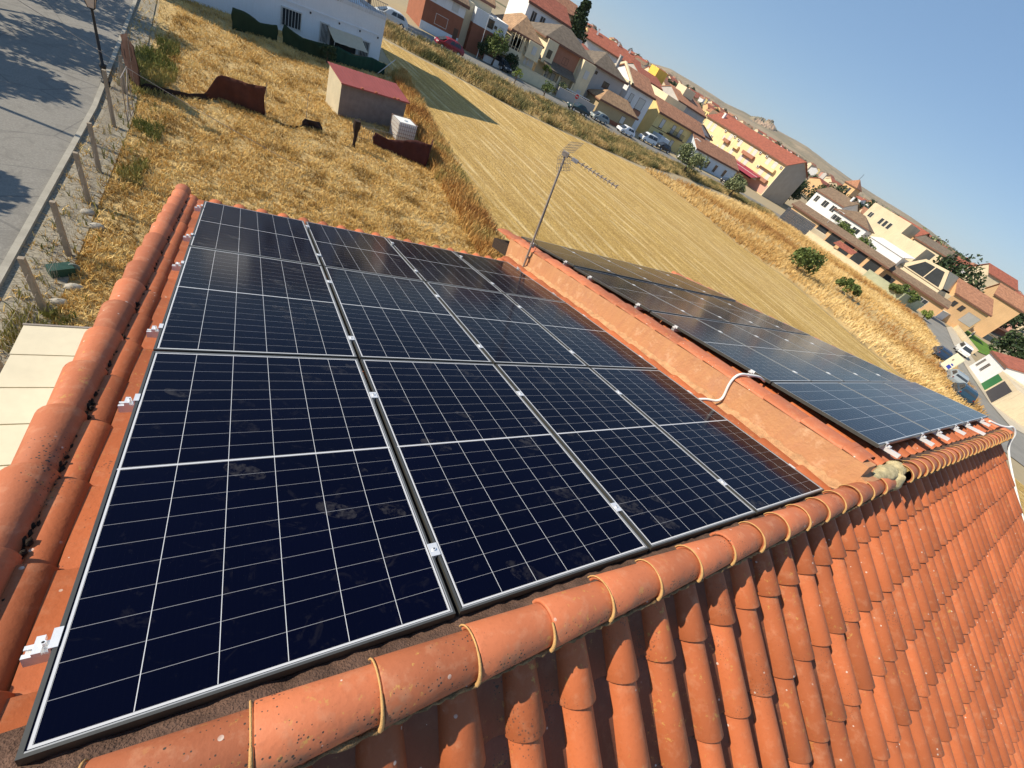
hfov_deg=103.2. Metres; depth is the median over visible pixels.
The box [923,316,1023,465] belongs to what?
road
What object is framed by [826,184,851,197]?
dark tree
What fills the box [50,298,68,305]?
stone
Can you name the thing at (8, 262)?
kerb
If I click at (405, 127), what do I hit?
water tank
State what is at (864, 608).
tiled roof
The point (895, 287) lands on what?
creeper
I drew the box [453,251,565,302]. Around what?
solar panel
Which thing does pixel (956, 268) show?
olive tree
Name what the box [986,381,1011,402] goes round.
door
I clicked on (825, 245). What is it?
garden wall
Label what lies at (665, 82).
town house
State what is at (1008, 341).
olive tree
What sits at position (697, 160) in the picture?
roadside bush
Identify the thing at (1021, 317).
town tree
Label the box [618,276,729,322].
solar panel
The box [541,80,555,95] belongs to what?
young tree
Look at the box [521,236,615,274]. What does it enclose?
solar panel
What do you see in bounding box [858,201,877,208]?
town tree
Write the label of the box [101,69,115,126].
fence post
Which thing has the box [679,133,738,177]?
white house
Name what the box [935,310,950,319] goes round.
white yard house
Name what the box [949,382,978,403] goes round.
parked car
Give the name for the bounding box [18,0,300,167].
overhead wire
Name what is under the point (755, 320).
solar panel
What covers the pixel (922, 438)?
mounting rail
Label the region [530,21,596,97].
villa
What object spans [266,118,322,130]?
shade netting
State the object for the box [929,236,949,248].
olive tree
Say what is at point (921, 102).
sky
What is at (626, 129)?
parked car
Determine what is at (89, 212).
stone
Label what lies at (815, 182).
town house
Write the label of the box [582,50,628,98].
villa
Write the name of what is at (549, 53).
window
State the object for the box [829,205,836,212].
window
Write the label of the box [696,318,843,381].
solar panel
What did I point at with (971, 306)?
orange house
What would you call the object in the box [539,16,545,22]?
window
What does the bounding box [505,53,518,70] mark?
dark shrub
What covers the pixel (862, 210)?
town house
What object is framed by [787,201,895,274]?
row houses
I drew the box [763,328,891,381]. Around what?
solar panel
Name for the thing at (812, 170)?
town house
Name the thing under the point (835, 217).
window
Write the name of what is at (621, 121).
window
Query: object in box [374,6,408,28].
parked car
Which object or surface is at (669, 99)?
town house
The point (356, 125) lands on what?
netting bundle
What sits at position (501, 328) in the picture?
solar panel
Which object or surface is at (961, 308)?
window
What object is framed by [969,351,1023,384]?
white house
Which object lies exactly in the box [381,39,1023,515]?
stubble field
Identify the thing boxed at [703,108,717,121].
town house
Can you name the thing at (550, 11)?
town house
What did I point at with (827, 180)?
town house
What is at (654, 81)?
town house
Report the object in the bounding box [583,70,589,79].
window
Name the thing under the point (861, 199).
town house
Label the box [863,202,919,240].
cream house
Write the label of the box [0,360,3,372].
fence post
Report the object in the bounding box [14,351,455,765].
solar panel
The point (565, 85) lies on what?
ornamental tree
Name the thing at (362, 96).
garden shed
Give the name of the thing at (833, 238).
window
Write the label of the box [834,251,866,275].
garden wall
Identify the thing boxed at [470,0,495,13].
house
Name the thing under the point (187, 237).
mounting rail
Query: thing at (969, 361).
pavement
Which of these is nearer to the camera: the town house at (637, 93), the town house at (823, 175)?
the town house at (637, 93)
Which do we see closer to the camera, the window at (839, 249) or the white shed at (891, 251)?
the window at (839, 249)
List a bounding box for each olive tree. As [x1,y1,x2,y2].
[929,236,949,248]
[933,252,986,292]
[988,330,1023,359]
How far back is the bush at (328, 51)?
28.48 m
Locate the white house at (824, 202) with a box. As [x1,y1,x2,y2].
[806,187,859,217]
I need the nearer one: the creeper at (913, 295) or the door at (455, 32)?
the door at (455, 32)
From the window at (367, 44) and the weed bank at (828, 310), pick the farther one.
the weed bank at (828, 310)
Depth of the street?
67.47 m
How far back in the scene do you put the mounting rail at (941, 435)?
5.22 m
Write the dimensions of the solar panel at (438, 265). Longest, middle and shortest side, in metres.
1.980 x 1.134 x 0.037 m
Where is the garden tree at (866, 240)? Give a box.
[855,235,876,249]
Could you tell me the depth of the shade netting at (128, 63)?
15.70 m
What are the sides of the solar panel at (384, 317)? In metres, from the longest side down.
1.980 x 1.134 x 0.036 m
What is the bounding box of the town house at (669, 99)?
[651,84,686,111]
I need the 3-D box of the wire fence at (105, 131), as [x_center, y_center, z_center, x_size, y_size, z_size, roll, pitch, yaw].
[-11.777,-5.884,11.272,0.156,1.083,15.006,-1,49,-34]
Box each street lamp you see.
[84,0,110,84]
[476,16,495,57]
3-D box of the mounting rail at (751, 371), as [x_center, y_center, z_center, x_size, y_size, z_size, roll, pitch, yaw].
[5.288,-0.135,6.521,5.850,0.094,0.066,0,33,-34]
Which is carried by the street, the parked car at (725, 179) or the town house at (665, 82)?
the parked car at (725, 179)
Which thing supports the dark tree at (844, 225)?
on the ground at (801, 150)
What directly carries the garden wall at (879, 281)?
on the ground at (801, 150)
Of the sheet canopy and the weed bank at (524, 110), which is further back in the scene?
the weed bank at (524, 110)
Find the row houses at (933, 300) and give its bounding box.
[879,266,951,315]
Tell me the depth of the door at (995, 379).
56.37 m
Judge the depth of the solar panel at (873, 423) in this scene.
4.72 m
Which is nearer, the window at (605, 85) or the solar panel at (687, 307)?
the solar panel at (687, 307)
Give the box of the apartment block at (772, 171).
[703,113,807,205]
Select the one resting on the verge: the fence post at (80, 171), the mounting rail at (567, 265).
the fence post at (80, 171)
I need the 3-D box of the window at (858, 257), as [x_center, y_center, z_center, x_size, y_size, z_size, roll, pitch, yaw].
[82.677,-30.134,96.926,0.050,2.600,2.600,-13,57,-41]
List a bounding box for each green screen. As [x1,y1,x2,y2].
[231,7,277,41]
[282,24,336,61]
[335,47,385,74]
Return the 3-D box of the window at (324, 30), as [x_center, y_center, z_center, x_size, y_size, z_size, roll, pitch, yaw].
[-14.553,-27.205,31.488,0.145,1.300,0.720,46,41,17]
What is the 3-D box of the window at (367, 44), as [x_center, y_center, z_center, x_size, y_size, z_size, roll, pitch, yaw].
[-12.427,-28.148,34.165,0.145,1.250,0.900,46,41,17]
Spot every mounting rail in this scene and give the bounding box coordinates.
[20,464,795,667]
[118,390,692,412]
[146,324,642,357]
[172,261,584,315]
[183,233,555,294]
[194,204,520,270]
[563,260,704,291]
[634,303,777,326]
[671,325,812,343]
[747,369,879,376]
[879,442,900,457]
[916,433,934,446]
[933,429,949,440]
[950,424,965,434]
[963,421,985,435]
[978,418,989,426]
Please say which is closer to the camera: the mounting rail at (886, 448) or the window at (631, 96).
the mounting rail at (886, 448)
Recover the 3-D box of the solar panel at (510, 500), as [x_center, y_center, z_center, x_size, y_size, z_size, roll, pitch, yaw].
[-0.187,0.369,2.600,1.134,0.036,1.980,0,33,-33]
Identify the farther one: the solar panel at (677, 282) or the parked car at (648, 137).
the parked car at (648, 137)
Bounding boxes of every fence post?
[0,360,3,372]
[17,256,48,311]
[49,200,71,256]
[72,151,91,203]
[87,122,101,172]
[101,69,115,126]
[118,55,125,93]
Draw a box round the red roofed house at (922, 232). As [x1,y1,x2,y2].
[899,216,929,240]
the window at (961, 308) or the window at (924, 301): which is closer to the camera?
the window at (924, 301)
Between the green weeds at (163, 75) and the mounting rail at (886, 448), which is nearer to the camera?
the mounting rail at (886, 448)
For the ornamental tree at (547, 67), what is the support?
on the ground at (801, 150)
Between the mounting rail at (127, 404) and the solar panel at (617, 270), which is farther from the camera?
the solar panel at (617, 270)
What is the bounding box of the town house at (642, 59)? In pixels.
[635,55,648,63]
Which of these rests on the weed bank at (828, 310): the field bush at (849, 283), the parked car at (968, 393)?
the field bush at (849, 283)
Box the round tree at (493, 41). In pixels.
[484,29,509,64]
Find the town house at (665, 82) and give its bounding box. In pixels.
[662,79,669,84]
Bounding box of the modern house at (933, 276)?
[897,259,958,294]
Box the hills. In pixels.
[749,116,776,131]
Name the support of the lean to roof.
attached to the row houses at (866, 257)
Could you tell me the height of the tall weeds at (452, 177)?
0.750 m
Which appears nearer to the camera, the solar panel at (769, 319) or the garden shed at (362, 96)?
the solar panel at (769, 319)
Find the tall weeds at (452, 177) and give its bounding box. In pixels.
[390,66,505,258]
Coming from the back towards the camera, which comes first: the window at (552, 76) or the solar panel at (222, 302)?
the window at (552, 76)
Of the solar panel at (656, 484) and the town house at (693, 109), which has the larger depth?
the town house at (693, 109)
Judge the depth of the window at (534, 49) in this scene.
67.74 m
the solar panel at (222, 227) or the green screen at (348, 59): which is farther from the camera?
the green screen at (348, 59)
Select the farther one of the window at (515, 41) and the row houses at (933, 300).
the row houses at (933, 300)
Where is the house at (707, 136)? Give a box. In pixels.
[687,114,712,141]
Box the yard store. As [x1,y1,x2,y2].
[799,224,826,238]
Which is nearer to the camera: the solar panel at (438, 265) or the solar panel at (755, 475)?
the solar panel at (755, 475)
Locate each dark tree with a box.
[785,179,810,201]
[804,184,831,201]
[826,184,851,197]
[833,219,855,235]
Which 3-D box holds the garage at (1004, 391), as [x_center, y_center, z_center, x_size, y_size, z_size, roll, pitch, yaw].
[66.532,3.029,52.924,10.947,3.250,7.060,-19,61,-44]
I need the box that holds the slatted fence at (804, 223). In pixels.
[778,207,815,234]
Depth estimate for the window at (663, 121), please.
93.49 m
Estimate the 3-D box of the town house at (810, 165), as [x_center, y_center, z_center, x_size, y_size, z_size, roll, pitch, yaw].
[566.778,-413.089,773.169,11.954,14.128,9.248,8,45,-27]
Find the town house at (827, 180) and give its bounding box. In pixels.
[824,178,841,187]
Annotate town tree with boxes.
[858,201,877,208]
[993,315,1022,332]
[1011,313,1023,330]
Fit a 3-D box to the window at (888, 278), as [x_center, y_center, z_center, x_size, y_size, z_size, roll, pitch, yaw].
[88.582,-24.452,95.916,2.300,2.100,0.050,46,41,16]
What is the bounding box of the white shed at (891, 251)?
[868,236,914,265]
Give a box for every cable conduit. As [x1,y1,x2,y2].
[699,373,765,401]
[989,420,1023,519]
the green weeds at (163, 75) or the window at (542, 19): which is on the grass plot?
the green weeds at (163, 75)
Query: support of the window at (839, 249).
in the row houses at (866, 257)
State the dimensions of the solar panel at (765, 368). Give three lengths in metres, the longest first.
1.980 x 1.134 x 0.038 m
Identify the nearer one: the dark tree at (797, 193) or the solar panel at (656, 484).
the solar panel at (656, 484)
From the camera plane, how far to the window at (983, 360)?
63.49 m
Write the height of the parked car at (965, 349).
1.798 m
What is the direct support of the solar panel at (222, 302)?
on the mounting rail at (176, 266)
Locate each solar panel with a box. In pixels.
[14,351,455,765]
[153,246,356,358]
[188,201,321,265]
[305,221,422,280]
[324,266,492,363]
[360,359,648,616]
[386,238,502,292]
[426,282,587,366]
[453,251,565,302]
[495,364,756,551]
[505,294,657,369]
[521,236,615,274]
[562,246,651,282]
[573,267,692,317]
[590,367,823,514]
[598,255,683,289]
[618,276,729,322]
[630,263,710,295]
[650,311,811,383]
[655,284,760,327]
[656,269,735,300]
[685,290,787,331]
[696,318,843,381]
[713,296,808,334]
[733,324,870,381]
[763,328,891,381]
[771,382,931,447]
[789,332,909,381]
[838,382,964,432]
[883,382,988,423]
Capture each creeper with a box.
[888,283,904,293]
[897,284,920,302]
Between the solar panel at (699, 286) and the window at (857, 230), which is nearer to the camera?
the solar panel at (699, 286)
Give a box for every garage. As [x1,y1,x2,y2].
[585,89,638,126]
[981,371,1023,425]
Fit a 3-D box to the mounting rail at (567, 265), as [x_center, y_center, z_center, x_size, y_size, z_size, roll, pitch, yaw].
[3.408,-2.300,9.315,5.850,0.103,0.064,0,33,-34]
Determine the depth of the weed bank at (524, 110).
50.35 m
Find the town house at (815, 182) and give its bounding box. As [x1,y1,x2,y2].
[802,177,829,195]
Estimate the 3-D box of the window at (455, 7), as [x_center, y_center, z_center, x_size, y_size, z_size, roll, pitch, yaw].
[-8.186,-55.171,59.377,1.000,1.200,0.050,0,49,-33]
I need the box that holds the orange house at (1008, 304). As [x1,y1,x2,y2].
[969,283,1023,337]
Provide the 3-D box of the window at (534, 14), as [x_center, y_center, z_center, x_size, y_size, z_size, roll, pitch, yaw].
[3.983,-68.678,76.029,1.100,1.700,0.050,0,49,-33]
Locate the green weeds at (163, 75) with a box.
[0,33,179,353]
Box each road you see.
[0,0,132,264]
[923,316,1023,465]
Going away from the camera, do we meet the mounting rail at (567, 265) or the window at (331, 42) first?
the mounting rail at (567, 265)
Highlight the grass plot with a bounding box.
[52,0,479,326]
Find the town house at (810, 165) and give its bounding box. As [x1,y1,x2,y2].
[807,162,814,168]
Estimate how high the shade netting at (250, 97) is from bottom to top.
1.301 m
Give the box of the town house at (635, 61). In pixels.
[633,59,640,66]
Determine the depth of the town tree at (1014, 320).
134.69 m
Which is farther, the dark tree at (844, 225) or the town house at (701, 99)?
the town house at (701, 99)
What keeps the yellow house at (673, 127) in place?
on the ground at (801, 150)
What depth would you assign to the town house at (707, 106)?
344.48 m
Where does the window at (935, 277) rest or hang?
in the modern house at (933, 276)
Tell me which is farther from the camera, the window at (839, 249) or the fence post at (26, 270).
the window at (839, 249)
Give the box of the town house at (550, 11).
[505,0,571,28]
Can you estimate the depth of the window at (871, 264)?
95.36 m
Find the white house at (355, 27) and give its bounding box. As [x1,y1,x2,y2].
[189,0,387,60]
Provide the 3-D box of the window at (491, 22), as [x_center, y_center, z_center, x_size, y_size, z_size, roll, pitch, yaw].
[-3.279,-56.026,63.208,1.000,1.100,0.050,0,49,-33]
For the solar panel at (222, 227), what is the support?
on the mounting rail at (198, 208)
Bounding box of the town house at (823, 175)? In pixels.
[819,172,831,178]
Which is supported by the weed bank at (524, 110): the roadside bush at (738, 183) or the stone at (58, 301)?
the roadside bush at (738, 183)
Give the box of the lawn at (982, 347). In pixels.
[963,330,997,354]
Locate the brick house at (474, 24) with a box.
[457,0,508,58]
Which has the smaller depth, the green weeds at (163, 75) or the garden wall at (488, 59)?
the green weeds at (163, 75)
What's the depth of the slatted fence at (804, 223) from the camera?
96.97 m
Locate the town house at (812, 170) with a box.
[808,167,817,174]
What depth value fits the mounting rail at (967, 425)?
6.20 m
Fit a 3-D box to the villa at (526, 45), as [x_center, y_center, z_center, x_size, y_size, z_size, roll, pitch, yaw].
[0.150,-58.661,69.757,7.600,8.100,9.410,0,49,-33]
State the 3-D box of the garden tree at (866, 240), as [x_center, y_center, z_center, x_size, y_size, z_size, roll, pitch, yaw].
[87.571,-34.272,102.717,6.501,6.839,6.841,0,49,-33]
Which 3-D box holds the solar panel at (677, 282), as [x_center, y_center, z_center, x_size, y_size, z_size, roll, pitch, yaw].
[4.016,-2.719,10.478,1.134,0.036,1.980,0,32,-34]
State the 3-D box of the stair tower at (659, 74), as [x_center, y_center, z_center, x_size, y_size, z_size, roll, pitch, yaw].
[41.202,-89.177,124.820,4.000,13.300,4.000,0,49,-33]
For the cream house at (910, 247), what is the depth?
109.82 m
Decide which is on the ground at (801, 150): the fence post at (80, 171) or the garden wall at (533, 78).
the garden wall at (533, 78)
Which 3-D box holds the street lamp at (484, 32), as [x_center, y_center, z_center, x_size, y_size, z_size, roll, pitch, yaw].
[-3.972,-52.573,61.872,0.384,5.554,1.634,-10,55,-40]
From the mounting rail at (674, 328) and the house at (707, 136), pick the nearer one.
the mounting rail at (674, 328)
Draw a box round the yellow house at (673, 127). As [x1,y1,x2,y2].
[636,95,704,153]
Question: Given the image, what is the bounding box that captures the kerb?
[0,0,137,287]
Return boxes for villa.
[495,13,543,69]
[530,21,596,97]
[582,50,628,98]
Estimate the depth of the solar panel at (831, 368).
6.92 m
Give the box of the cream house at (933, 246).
[914,236,956,264]
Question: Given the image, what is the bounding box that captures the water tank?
[388,113,417,139]
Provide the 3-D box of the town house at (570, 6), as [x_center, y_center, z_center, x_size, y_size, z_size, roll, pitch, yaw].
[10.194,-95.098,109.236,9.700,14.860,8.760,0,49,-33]
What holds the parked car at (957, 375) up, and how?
on the road at (937, 327)
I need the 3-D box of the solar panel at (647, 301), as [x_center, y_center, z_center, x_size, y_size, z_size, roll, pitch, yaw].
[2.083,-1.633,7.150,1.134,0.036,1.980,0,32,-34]
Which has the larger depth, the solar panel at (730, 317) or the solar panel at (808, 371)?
the solar panel at (730, 317)
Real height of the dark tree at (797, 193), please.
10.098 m
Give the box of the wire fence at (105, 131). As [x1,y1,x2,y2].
[0,62,124,364]
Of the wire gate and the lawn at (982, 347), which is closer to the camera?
the wire gate
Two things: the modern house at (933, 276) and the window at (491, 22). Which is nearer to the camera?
the window at (491, 22)
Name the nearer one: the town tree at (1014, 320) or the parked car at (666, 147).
the parked car at (666, 147)
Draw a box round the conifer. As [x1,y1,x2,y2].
[569,0,591,43]
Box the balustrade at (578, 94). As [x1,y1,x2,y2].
[566,88,589,100]
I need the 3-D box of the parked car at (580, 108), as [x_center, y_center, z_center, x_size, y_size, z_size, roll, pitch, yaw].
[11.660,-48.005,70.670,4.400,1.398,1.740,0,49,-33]
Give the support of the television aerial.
attached to the tiled roof at (864, 608)
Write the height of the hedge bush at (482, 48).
2.865 m
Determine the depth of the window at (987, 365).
61.43 m
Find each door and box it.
[452,28,457,39]
[981,374,1001,389]
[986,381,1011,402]
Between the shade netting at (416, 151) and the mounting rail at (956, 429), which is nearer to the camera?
the mounting rail at (956, 429)
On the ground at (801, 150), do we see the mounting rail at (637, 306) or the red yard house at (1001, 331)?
the red yard house at (1001, 331)
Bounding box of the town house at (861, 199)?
[856,195,866,204]
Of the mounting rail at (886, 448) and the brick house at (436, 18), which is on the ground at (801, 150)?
the brick house at (436, 18)
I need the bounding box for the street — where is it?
[373,6,785,221]
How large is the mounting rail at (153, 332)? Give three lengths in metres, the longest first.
4.740 x 0.085 x 0.064 m
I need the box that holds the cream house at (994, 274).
[963,263,1017,291]
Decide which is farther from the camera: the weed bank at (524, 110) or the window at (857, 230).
the window at (857, 230)
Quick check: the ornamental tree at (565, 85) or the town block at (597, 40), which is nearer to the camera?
the ornamental tree at (565, 85)
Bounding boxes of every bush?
[319,43,336,63]
[477,39,489,59]
[676,142,709,173]
[724,172,747,195]
[789,247,827,274]
[835,277,862,296]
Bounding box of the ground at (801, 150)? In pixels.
[147,0,1023,484]
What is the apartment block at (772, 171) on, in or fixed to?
on the ground at (801, 150)
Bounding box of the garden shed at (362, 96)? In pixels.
[325,61,409,126]
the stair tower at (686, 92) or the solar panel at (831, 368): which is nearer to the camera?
the solar panel at (831, 368)
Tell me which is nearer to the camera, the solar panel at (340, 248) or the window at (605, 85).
the solar panel at (340, 248)
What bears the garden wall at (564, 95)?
on the ground at (801, 150)
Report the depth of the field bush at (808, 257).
53.32 m
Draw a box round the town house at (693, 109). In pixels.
[660,85,706,122]
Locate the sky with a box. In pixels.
[570,0,1023,294]
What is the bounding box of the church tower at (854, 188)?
[842,178,861,198]
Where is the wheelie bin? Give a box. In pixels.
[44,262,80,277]
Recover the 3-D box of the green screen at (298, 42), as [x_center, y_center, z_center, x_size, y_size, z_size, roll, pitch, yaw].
[-13.976,-23.703,28.478,3.734,1.151,0.678,-12,56,-41]
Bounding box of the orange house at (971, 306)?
[934,278,993,331]
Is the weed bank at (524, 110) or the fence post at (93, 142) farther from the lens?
the weed bank at (524, 110)
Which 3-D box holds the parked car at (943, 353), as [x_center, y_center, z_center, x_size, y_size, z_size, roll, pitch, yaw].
[61.187,-4.442,57.756,1.740,1.468,3.970,47,41,17]
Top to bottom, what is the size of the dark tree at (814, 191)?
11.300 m
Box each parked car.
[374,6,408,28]
[434,36,464,56]
[493,54,511,72]
[567,102,590,116]
[590,111,609,124]
[617,124,634,137]
[638,132,658,145]
[656,142,670,152]
[720,177,728,184]
[932,346,952,360]
[945,369,968,383]
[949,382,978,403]
[953,342,973,357]
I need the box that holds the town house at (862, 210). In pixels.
[859,207,867,213]
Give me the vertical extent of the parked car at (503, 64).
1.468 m
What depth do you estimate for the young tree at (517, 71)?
58.88 m
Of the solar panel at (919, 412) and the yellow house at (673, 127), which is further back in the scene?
the yellow house at (673, 127)
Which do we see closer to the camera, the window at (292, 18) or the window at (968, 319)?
the window at (292, 18)
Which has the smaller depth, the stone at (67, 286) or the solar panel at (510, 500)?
the solar panel at (510, 500)
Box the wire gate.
[120,66,133,123]
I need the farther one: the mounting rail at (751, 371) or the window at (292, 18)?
the window at (292, 18)
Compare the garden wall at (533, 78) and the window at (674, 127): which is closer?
the garden wall at (533, 78)
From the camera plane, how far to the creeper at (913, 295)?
87.12 m
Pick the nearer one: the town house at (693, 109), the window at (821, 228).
the window at (821, 228)
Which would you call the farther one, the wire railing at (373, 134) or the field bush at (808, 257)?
the field bush at (808, 257)
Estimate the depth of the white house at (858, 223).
113.17 m
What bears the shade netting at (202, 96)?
on the grass plot
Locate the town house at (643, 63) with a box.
[635,58,648,66]
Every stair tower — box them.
[648,64,667,84]
[676,83,695,99]
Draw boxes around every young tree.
[512,67,522,83]
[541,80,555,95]
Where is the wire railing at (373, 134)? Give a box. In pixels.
[357,125,404,140]
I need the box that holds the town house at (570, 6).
[556,0,577,19]
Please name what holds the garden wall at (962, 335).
on the ground at (801, 150)
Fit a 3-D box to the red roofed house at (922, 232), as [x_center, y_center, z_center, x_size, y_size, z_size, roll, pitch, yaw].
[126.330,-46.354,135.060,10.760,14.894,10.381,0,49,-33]
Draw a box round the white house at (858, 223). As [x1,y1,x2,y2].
[827,208,874,238]
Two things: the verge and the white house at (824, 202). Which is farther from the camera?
the white house at (824, 202)
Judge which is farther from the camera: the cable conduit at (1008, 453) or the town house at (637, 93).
the town house at (637, 93)
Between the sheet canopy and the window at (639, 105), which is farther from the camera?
the window at (639, 105)
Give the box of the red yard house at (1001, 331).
[992,327,1013,335]
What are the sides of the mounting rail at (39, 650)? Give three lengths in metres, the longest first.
4.740 x 0.085 x 0.064 m
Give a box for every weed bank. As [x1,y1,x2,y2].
[383,35,752,207]
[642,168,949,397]
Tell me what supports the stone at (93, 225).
on the grass plot
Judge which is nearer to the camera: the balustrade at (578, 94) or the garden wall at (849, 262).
the balustrade at (578, 94)
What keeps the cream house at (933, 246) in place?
on the ground at (801, 150)
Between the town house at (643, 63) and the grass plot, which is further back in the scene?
the town house at (643, 63)
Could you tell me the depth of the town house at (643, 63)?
333.97 m
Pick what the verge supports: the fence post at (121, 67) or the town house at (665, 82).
the fence post at (121, 67)
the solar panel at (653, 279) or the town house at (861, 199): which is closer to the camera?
the solar panel at (653, 279)
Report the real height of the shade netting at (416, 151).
1.302 m
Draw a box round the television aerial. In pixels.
[522,142,618,266]
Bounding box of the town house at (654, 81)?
[627,62,662,90]
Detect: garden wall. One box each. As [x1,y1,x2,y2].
[483,54,499,68]
[511,63,555,93]
[555,86,594,111]
[805,230,837,254]
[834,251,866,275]
[862,269,923,310]
[954,325,978,353]
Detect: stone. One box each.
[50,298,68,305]
[64,283,83,290]
[79,208,94,214]
[88,222,104,229]
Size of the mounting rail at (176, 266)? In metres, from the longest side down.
4.740 x 0.085 x 0.064 m
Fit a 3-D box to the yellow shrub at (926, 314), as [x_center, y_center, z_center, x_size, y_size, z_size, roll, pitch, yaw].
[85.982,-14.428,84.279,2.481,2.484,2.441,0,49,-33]
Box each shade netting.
[120,33,139,89]
[141,83,208,99]
[205,75,265,115]
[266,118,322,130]
[373,132,432,166]
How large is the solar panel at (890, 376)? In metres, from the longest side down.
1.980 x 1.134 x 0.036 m
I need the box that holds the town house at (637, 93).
[615,61,655,130]
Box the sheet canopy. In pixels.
[0,323,90,469]
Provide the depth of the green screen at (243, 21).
26.01 m
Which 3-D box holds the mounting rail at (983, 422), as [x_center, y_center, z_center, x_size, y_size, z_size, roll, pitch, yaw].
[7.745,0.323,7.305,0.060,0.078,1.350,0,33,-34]
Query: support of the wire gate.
on the verge
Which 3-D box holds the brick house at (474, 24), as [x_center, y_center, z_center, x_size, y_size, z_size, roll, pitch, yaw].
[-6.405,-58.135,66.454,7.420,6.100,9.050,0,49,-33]
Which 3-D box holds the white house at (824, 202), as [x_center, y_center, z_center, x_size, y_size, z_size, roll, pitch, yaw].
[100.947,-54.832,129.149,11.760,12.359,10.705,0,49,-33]
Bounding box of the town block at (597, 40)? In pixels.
[584,27,635,63]
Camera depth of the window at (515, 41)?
66.70 m
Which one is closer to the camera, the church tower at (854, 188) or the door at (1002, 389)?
the door at (1002, 389)
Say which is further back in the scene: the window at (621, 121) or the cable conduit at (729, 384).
the window at (621, 121)
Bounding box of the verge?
[0,0,155,363]
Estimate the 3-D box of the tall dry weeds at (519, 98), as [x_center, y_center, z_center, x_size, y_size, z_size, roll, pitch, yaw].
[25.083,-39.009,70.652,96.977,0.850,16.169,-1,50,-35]
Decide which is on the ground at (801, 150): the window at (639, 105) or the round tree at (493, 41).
the round tree at (493, 41)
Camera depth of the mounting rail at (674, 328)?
5.77 m
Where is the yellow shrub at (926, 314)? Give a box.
[921,309,933,319]
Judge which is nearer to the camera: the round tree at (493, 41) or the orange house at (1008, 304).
the round tree at (493, 41)
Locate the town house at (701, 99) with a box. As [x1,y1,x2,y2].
[698,96,705,102]
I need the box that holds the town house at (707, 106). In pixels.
[702,103,715,111]
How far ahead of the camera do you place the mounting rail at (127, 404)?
2.00 m
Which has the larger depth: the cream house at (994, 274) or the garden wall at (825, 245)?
the cream house at (994, 274)
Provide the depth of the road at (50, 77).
13.95 m
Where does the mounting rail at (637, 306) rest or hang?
attached to the tiled roof at (864, 608)
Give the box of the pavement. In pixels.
[946,326,1023,432]
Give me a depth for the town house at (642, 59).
463.43 m
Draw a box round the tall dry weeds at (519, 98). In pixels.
[383,18,778,217]
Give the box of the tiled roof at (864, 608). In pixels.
[0,184,1023,767]
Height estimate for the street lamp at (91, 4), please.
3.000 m
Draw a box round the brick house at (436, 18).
[406,0,469,40]
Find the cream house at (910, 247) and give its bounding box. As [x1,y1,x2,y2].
[888,232,934,261]
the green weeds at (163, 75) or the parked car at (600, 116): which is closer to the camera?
the green weeds at (163, 75)
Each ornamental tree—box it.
[542,64,552,75]
[558,81,567,88]
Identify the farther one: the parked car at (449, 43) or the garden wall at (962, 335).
the garden wall at (962, 335)
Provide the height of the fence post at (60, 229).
1.520 m
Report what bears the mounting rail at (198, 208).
attached to the tiled roof at (864, 608)
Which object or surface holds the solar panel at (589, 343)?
attached to the mounting rail at (176, 266)
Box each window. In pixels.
[280,5,301,31]
[318,21,329,43]
[328,26,357,54]
[358,39,370,56]
[452,2,459,12]
[487,18,494,29]
[510,34,522,48]
[529,11,537,21]
[531,46,537,55]
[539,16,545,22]
[546,50,552,58]
[549,72,555,80]
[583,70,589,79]
[601,81,609,88]
[618,116,625,124]
[628,93,633,102]
[634,98,645,111]
[658,119,666,128]
[669,125,676,133]
[816,224,828,233]
[821,200,829,207]
[825,233,841,246]
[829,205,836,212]
[830,214,841,221]
[837,241,854,255]
[849,250,867,264]
[852,227,860,234]
[862,258,881,271]
[882,274,894,282]
[907,262,944,286]
[920,297,928,307]
[957,305,965,311]
[958,312,980,326]
[975,358,986,365]
[979,363,990,370]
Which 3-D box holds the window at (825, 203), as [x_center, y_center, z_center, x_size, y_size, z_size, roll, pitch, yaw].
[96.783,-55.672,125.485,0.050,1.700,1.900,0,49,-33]
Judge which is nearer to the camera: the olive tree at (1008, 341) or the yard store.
the olive tree at (1008, 341)
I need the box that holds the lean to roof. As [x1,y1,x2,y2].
[834,241,856,254]
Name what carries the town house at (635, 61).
on the ground at (801, 150)
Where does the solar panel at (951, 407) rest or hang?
on the mounting rail at (983, 422)
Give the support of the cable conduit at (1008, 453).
on the tiled roof at (864, 608)
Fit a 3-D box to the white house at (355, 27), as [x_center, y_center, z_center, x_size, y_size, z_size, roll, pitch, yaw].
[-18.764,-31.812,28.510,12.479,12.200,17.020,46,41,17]
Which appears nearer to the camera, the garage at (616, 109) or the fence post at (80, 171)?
the fence post at (80, 171)
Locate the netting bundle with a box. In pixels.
[352,119,360,147]

